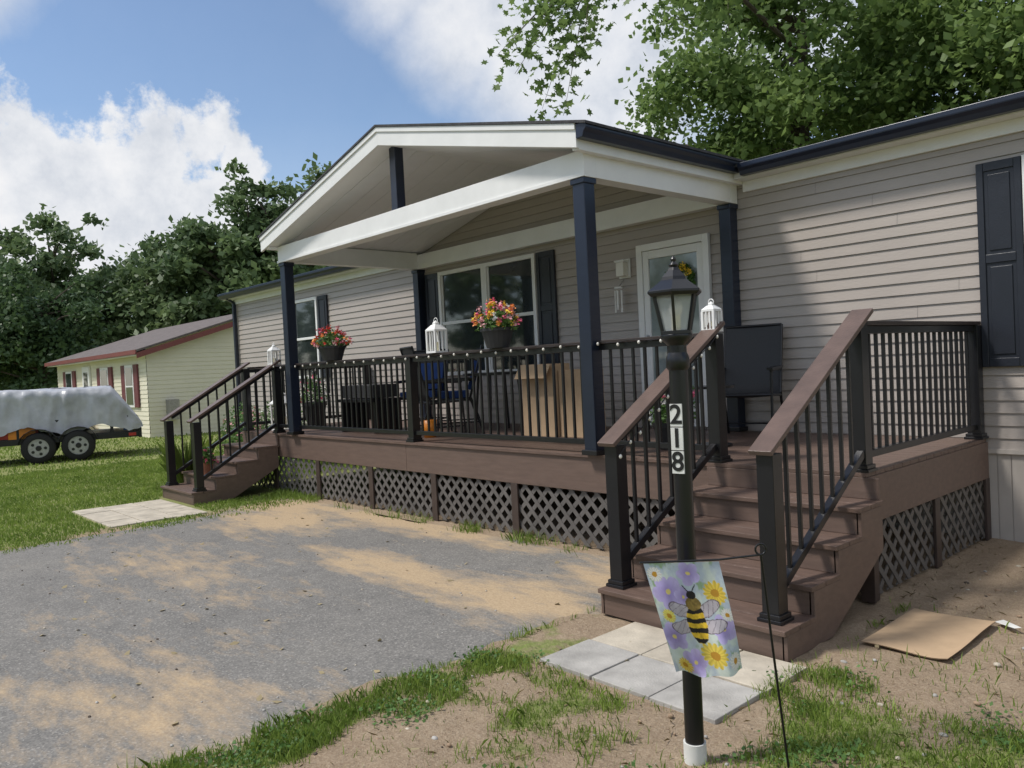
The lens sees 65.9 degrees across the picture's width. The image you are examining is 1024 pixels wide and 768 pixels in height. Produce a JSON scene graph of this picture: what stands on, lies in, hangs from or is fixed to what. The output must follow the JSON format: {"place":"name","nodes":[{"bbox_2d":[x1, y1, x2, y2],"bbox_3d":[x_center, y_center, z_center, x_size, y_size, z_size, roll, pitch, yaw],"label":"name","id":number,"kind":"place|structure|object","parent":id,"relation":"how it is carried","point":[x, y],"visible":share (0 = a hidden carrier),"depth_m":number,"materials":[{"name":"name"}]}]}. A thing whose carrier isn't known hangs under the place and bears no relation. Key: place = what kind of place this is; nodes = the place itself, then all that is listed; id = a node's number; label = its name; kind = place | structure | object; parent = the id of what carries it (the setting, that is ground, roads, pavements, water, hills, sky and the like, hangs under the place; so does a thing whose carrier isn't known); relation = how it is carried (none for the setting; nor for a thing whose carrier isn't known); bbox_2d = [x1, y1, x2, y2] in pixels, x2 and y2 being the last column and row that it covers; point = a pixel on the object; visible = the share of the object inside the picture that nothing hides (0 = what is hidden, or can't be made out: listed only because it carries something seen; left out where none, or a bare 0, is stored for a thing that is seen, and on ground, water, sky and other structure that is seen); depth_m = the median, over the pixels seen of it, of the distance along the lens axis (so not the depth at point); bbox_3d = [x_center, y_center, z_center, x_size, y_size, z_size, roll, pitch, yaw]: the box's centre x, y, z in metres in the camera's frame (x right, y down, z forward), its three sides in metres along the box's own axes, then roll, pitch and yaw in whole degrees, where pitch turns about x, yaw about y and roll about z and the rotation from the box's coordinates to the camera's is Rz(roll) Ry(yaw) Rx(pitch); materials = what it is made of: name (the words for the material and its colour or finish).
{"place":"outdoors","nodes":[
{"label":"outdoors","id":0,"kind":"place"},
{"bbox_2d":[0,497,610,767],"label":"driveway","id":1,"kind":"structure","parent":0,"point":[47,708],"depth_m":5.26,"materials":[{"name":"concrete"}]},
{"bbox_2d":[22,514,931,756],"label":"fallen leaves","id":2,"kind":"object","parent":1,"relation":"on","point":[259,698],"visible":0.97,"depth_m":4.68,"materials":[{"name":"brown plant"}]},
{"bbox_2d":[269,146,574,254],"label":"porch ceiling","id":3,"kind":"structure","parent":0,"point":[361,191],"depth_m":9.57,"materials":[{"name":"white wood"}]},
{"bbox_2d":[259,123,741,269],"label":"porch roof trim","id":4,"kind":"structure","parent":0,"point":[684,188],"depth_m":7.95,"materials":[{"name":"white wood"}]},
{"bbox_2d":[258,120,846,256],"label":"porch roof shingles","id":5,"kind":"object","parent":4,"relation":"on","point":[485,123],"visible":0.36,"depth_m":7.35,"materials":[{"name":"black"}]},
{"bbox_2d":[0,0,1018,292],"label":"sky","id":6,"kind":"structure","parent":0,"point":[125,112],"materials":[{"name":"blue"}]},
{"bbox_2d":[0,431,1023,767],"bbox_3d":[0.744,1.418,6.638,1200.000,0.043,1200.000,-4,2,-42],"label":"ground","id":7,"kind":"structure","parent":0,"point":[1004,577],"depth_m":3.82,"materials":[{"name":"soil"}]},
{"bbox_2d":[0,260,56,389],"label":"shade tree","id":8,"kind":"object","parent":7,"relation":"on","point":[3,281],"visible":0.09,"depth_m":37.17,"materials":[{"name":"green plant"}]},
{"bbox_2d":[0,363,57,390],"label":"hedgerow","id":9,"kind":"object","parent":7,"relation":"on","point":[22,367],"visible":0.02,"depth_m":43.31,"materials":[{"name":"green plant"}]},
{"bbox_2d":[0,260,116,390],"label":"shade tree","id":10,"kind":"object","parent":7,"relation":"on","point":[48,340],"visible":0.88,"depth_m":35.88,"materials":[{"name":"green plant"}]},
{"bbox_2d":[0,385,142,463],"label":"utility trailer","id":11,"kind":"object","parent":7,"relation":"on","point":[38,425],"visible":1,"depth_m":17.18,"materials":[{"name":"grey metal"}]},
{"bbox_2d":[72,499,207,527],"bbox_3d":[-4.649,1.609,9.829,1.070,0.049,1.730,-4,2,-42],"label":"paver pad","id":12,"kind":"object","parent":7,"relation":"on","point":[131,513],"visible":0.87,"depth_m":9.73,"materials":[{"name":"concrete"}]},
{"bbox_2d":[57,321,236,437],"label":"walls","id":13,"kind":"structure","parent":7,"relation":"on","point":[185,372],"depth_m":24.15,"materials":[{"name":"beige plastic"}]},
{"bbox_2d":[63,364,179,429],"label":"window","id":14,"kind":"structure","parent":13,"relation":"attached to","point":[130,385],"depth_m":24.68,"materials":[{"name":"glass"}]},
{"bbox_2d":[48,314,232,362],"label":"roof","id":15,"kind":"structure","parent":13,"relation":"on","point":[142,341],"depth_m":27.13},
{"bbox_2d":[44,322,232,366],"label":"fascia","id":16,"kind":"structure","parent":15,"relation":"attached to","point":[123,354],"depth_m":24.18,"materials":[{"name":"brown wood"}]},
{"bbox_2d":[0,152,331,370],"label":"distant tree row","id":17,"kind":"object","parent":7,"relation":"on","point":[196,263],"visible":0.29,"depth_m":48.39,"materials":[{"name":"green plant"}]},
{"bbox_2d":[157,435,217,482],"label":"ornamental grass","id":18,"kind":"object","parent":7,"relation":"on","point":[179,462],"depth_m":11.50,"materials":[{"name":"green plant"}]},
{"bbox_2d":[220,402,263,443],"bbox_3d":[-4.959,0.912,14.698,0.912,1.217,0.921,-4,2,-42],"label":"flowering shrub","id":19,"kind":"object","parent":7,"relation":"on","point":[232,417],"visible":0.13,"depth_m":14.67,"materials":[{"name":"green plant"}]},
{"bbox_2d":[222,412,268,451],"bbox_3d":[-4.161,0.970,12.457,0.845,1.114,0.807,-4,2,-42],"label":"flowering shrub","id":20,"kind":"object","parent":7,"relation":"on","point":[241,419],"visible":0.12,"depth_m":12.37,"materials":[{"name":"green plant"}]},
{"bbox_2d":[259,401,306,465],"bbox_3d":[-4.009,0.834,13.936,0.936,1.306,0.914,-4,2,-42],"label":"flowering shrub","id":21,"kind":"object","parent":7,"relation":"on","point":[269,414],"visible":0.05,"depth_m":13.89,"materials":[{"name":"green plant"}]},
{"bbox_2d":[21,508,1023,767],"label":"stones","id":22,"kind":"object","parent":7,"relation":"on","point":[995,664],"visible":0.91,"depth_m":3.64,"materials":[{"name":"grey stone"}]},
{"bbox_2d":[160,308,991,661],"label":"wooden deck","id":23,"kind":"structure","parent":7,"relation":"on","point":[794,500],"depth_m":5.75,"materials":[{"name":"brown wood"}]},
{"bbox_2d":[202,447,218,474],"bbox_3d":[-4.096,1.022,10.628,0.271,0.392,0.295,-4,2,-42],"label":"flower pot","id":24,"kind":"object","parent":23,"relation":"on","point":[206,459],"visible":0.62,"depth_m":10.56,"materials":[{"name":"ceramic"}]},
{"bbox_2d":[267,344,281,364],"bbox_3d":[-3.336,-0.423,11.079,0.140,0.311,0.140,-4,2,-42],"label":"white lantern","id":25,"kind":"object","parent":23,"relation":"on","point":[272,353],"visible":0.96,"depth_m":11.05,"materials":[{"name":"white metal"}]},
{"bbox_2d":[269,393,288,430],"bbox_3d":[-3.377,0.366,11.632,0.272,0.619,0.272,-4,2,-42],"label":"white lantern","id":26,"kind":"object","parent":23,"relation":"on","point":[271,403],"visible":0.07,"depth_m":11.63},
{"bbox_2d":[300,370,329,425],"bbox_3d":[-3.014,0.209,12.050,0.500,0.879,0.536,-3,1,-9],"label":"flower pot","id":27,"kind":"object","parent":23,"relation":"on","point":[322,412],"visible":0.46,"depth_m":11.93,"materials":[{"name":"green plant"}]},
{"bbox_2d":[311,325,353,360],"bbox_3d":[-2.243,-0.521,9.861,0.514,0.455,0.508,-3,1,0],"label":"flower pot","id":28,"kind":"object","parent":23,"relation":"on","point":[328,352],"visible":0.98,"depth_m":9.75,"materials":[{"name":"multicoloured plant"}]},
{"bbox_2d":[338,383,402,433],"bbox_3d":[-1.877,0.318,10.494,0.500,0.620,0.900,-4,2,-42],"label":"storage bench","id":29,"kind":"object","parent":23,"relation":"on","point":[374,405],"visible":0.42,"depth_m":10.25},
{"bbox_2d":[394,349,449,420],"bbox_3d":[-1.221,0.057,10.915,0.590,1.067,0.633,-2,1,18],"label":"patio chair","id":30,"kind":"object","parent":23,"relation":"on","point":[429,371],"visible":0.1,"depth_m":11.03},
{"bbox_2d":[424,419,436,437],"bbox_3d":[-0.946,0.515,9.107,0.170,0.200,0.170,-4,2,-42],"label":"orange bucket","id":31,"kind":"object","parent":23,"relation":"on","point":[431,425],"visible":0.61,"depth_m":9.04,"materials":[{"name":"plastic"}]},
{"bbox_2d":[399,346,466,436],"bbox_3d":[-0.946,0.076,9.470,0.633,1.067,0.590,-3,1,-22],"label":"patio chair","id":32,"kind":"object","parent":23,"relation":"on","point":[408,350],"visible":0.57,"depth_m":9.30,"materials":[{"name":"black metal"}]},
{"bbox_2d":[425,318,447,352],"bbox_3d":[-0.790,-0.510,8.259,0.162,0.369,0.162,-4,2,-42],"label":"white lantern","id":33,"kind":"object","parent":23,"relation":"on","point":[435,327],"visible":0.99,"depth_m":8.23,"materials":[{"name":"white metal"}]},
{"bbox_2d":[436,344,482,430],"bbox_3d":[-0.667,0.047,10.147,0.633,1.067,0.590,-3,1,-2],"label":"patio chair","id":34,"kind":"object","parent":23,"relation":"on","point":[476,366],"visible":0.49,"depth_m":9.90,"materials":[{"name":"black metal"}]},
{"bbox_2d":[463,371,523,427],"bbox_3d":[-0.158,0.211,9.556,0.840,0.712,0.840,-4,2,-42],"label":"patio table","id":35,"kind":"object","parent":23,"relation":"on","point":[490,376],"visible":0.41,"depth_m":9.62,"materials":[{"name":"black metal"}]},
{"bbox_2d":[273,335,718,458],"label":"string lights","id":36,"kind":"object","parent":23,"relation":"attached to","point":[667,395],"visible":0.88,"depth_m":6.67},
{"bbox_2d":[471,297,521,348],"bbox_3d":[-0.141,-0.585,7.513,0.456,0.484,0.535,-4,2,-42],"label":"flower pot","id":37,"kind":"object","parent":23,"relation":"on","point":[499,335],"visible":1,"depth_m":7.42,"materials":[{"name":"black plastic"}]},
{"bbox_2d":[278,147,747,455],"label":"porch posts","id":38,"kind":"object","parent":23,"relation":"on","point":[589,306],"visible":0.82,"depth_m":7.95,"materials":[{"name":"black wood"}]},
{"bbox_2d":[514,363,605,437],"bbox_3d":[0.494,0.169,8.428,0.402,0.779,0.950,-4,2,-42],"label":"cardboard box","id":39,"kind":"object","parent":23,"relation":"on","point":[578,401],"visible":0.4,"depth_m":8.40,"materials":[{"name":"cardboard"}]},
{"bbox_2d":[649,393,667,449],"bbox_3d":[1.343,0.283,6.816,0.351,0.541,0.427,-4,2,-32],"label":"flower pot","id":40,"kind":"object","parent":23,"relation":"on","point":[664,433],"visible":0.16,"depth_m":6.72,"materials":[{"name":"green plant"}]},
{"bbox_2d":[661,386,695,423],"bbox_3d":[1.342,0.205,6.326,0.328,0.720,0.358,-4,2,-42],"label":"flower pot","id":41,"kind":"object","parent":23,"relation":"on","point":[664,411],"visible":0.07,"depth_m":6.33,"materials":[{"name":"green plant"}]},
{"bbox_2d":[701,299,722,330],"bbox_3d":[1.458,-0.503,5.775,0.113,0.242,0.113,-4,2,-42],"label":"white lantern","id":42,"kind":"object","parent":23,"relation":"on","point":[706,317],"visible":0.96,"depth_m":5.75,"materials":[{"name":"white metal"}]},
{"bbox_2d":[724,323,782,432],"bbox_3d":[2.237,-0.035,7.495,0.590,1.067,0.633,-2,2,30],"label":"patio chair","id":43,"kind":"object","parent":23,"relation":"on","point":[753,356],"visible":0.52,"depth_m":7.67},
{"bbox_2d":[254,420,1023,541],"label":"skirting","id":44,"kind":"object","parent":7,"relation":"on","point":[1006,471],"visible":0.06,"depth_m":6.37,"materials":[{"name":"plastic"}]},
{"bbox_2d":[236,131,1023,449],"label":"siding walls","id":45,"kind":"structure","parent":44,"relation":"on","point":[810,301],"depth_m":7.57,"materials":[{"name":"plastic"}]},
{"bbox_2d":[295,296,320,378],"bbox_3d":[-3.861,-0.848,14.812,0.055,1.490,0.970,-4,2,-42],"label":"window","id":46,"kind":"structure","parent":45,"relation":"attached to","point":[306,318],"depth_m":14.80,"materials":[{"name":"white glass"}]},
{"bbox_2d":[317,295,329,377],"bbox_3d":[-3.404,-0.859,14.322,0.034,1.490,0.330,-4,2,-42],"label":"shutter","id":47,"kind":"object","parent":45,"relation":"attached to","point":[322,310],"visible":0.4,"depth_m":14.30,"materials":[{"name":"plastic"}]},
{"bbox_2d":[424,273,440,349],"bbox_3d":[-1.167,-0.883,11.849,0.034,1.530,0.320,-4,2,-42],"label":"shutter","id":48,"kind":"object","parent":45,"relation":"attached to","point":[432,296],"visible":0.47,"depth_m":11.84,"materials":[{"name":"plastic"}]},
{"bbox_2d":[437,253,540,375],"bbox_3d":[-0.364,-0.901,10.944,0.055,1.530,2.060,-4,2,-42],"label":"double window","id":49,"kind":"structure","parent":45,"relation":"attached to","point":[465,293],"depth_m":10.90,"materials":[{"name":"white glass"}]},
{"bbox_2d":[535,250,559,363],"bbox_3d":[0.455,-0.921,10.053,0.034,1.530,0.320,-4,2,-42],"label":"shutter","id":50,"kind":"object","parent":45,"relation":"attached to","point":[547,297],"visible":0.7,"depth_m":10.03,"materials":[{"name":"plastic"}]},
{"bbox_2d":[614,280,623,312],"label":"wind chimes","id":51,"kind":"object","parent":45,"relation":"attached to","point":[617,305],"visible":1,"depth_m":9.04,"materials":[{"name":"metal"}]},
{"bbox_2d":[217,138,1022,295],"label":"roof","id":52,"kind":"structure","parent":45,"relation":"on","point":[811,216],"depth_m":13.95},
{"bbox_2d":[218,91,1023,432],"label":"gutters","id":53,"kind":"object","parent":52,"relation":"attached to","point":[886,133],"visible":0.68,"depth_m":6.82,"materials":[{"name":"blue paint"}]},
{"bbox_2d":[225,110,1023,303],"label":"soffit fascia","id":54,"kind":"structure","parent":52,"relation":"attached to","point":[989,128],"depth_m":7.01,"materials":[{"name":"white metal"}]},
{"bbox_2d":[614,258,630,278],"bbox_3d":[1.262,-1.324,9.073,0.114,0.220,0.170,-4,2,-42],"label":"porch light","id":55,"kind":"object","parent":45,"relation":"attached to","point":[623,268],"visible":1,"depth_m":9.04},
{"bbox_2d":[635,233,712,426],"bbox_3d":[1.767,-0.553,8.596,0.080,2.028,0.950,-4,2,-42],"label":"front door","id":56,"kind":"structure","parent":45,"relation":"attached to","point":[653,262],"depth_m":8.67,"materials":[{"name":"white glass"}]},
{"bbox_2d":[665,261,695,298],"bbox_3d":[1.807,-1.111,8.488,0.104,0.417,0.440,-4,2,-39],"label":"door wreath","id":57,"kind":"object","parent":56,"relation":"attached to","point":[684,268],"depth_m":8.39,"materials":[{"name":"green plant"}]},
{"bbox_2d":[975,156,1023,366],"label":"shutter","id":58,"kind":"object","parent":45,"relation":"attached to","point":[999,196],"visible":1,"depth_m":6.25,"materials":[{"name":"plastic"}]},
{"bbox_2d":[1021,155,1023,219],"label":"bedroom window","id":59,"kind":"structure","parent":45,"relation":"attached to","point":[1022,158],"depth_m":6.10,"materials":[{"name":"white glass"}]},
{"bbox_2d":[481,0,811,120],"bbox_3d":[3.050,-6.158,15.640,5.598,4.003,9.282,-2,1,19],"label":"maple tree","id":60,"kind":"object","parent":7,"relation":"on","point":[546,10],"visible":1,"depth_m":12.97,"materials":[{"name":"green plant"}]},
{"bbox_2d":[540,622,805,724],"bbox_3d":[0.817,1.472,4.120,0.797,0.047,1.114,-4,2,-42],"label":"paver pad","id":61,"kind":"object","parent":7,"relation":"on","point":[647,668],"visible":0.63,"depth_m":4.01,"materials":[{"name":"grey concrete"}]},
{"bbox_2d":[647,256,706,765],"bbox_3d":[0.680,0.504,3.116,0.197,2.020,0.227,-4,2,-42],"label":"lamp post","id":62,"kind":"object","parent":7,"relation":"on","point":[673,283],"visible":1,"depth_m":3.08,"materials":[{"name":"black metal"}]},
{"bbox_2d":[639,543,789,767],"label":"garden flag","id":63,"kind":"object","parent":7,"relation":"on","point":[691,600],"visible":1,"depth_m":2.90,"materials":[{"name":"fabric"}]},
{"bbox_2d":[614,0,1022,160],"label":"maple tree","id":64,"kind":"object","parent":7,"relation":"on","point":[714,85],"visible":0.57,"depth_m":19.00,"materials":[{"name":"green plant"}]},
{"bbox_2d":[724,0,1023,149],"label":"maple tree","id":65,"kind":"object","parent":7,"relation":"on","point":[980,40],"visible":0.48,"depth_m":16.71,"materials":[{"name":"green plant"}]},
{"bbox_2d":[861,608,994,659],"bbox_3d":[2.314,1.371,4.378,0.740,0.021,0.448,-4,2,-42],"label":"cardboard sheet","id":66,"kind":"object","parent":7,"relation":"on","point":[928,634],"visible":1,"depth_m":4.35,"materials":[{"name":"brown cardboard"}]},
{"bbox_2d":[995,620,1020,627],"bbox_3d":[2.776,1.347,4.434,0.064,0.010,0.163,-3,1,0],"label":"paper scrap","id":67,"kind":"object","parent":7,"relation":"on","point":[1003,622],"visible":1,"depth_m":4.44,"materials":[{"name":"white paper"}]},
{"bbox_2d":[0,423,1023,767],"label":"grass","id":68,"kind":"structure","parent":0,"point":[322,727],"depth_m":3.73,"materials":[{"name":"green plant"}]},
{"bbox_2d":[693,385,734,446],"bbox_3d":[1.725,0.276,6.808,0.400,0.520,0.400,-4,2,-42],"label":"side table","id":69,"kind":"object","parent":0,"point":[726,386],"visible":0.24,"depth_m":6.70,"materials":[{"name":"black metal"}]}
]}

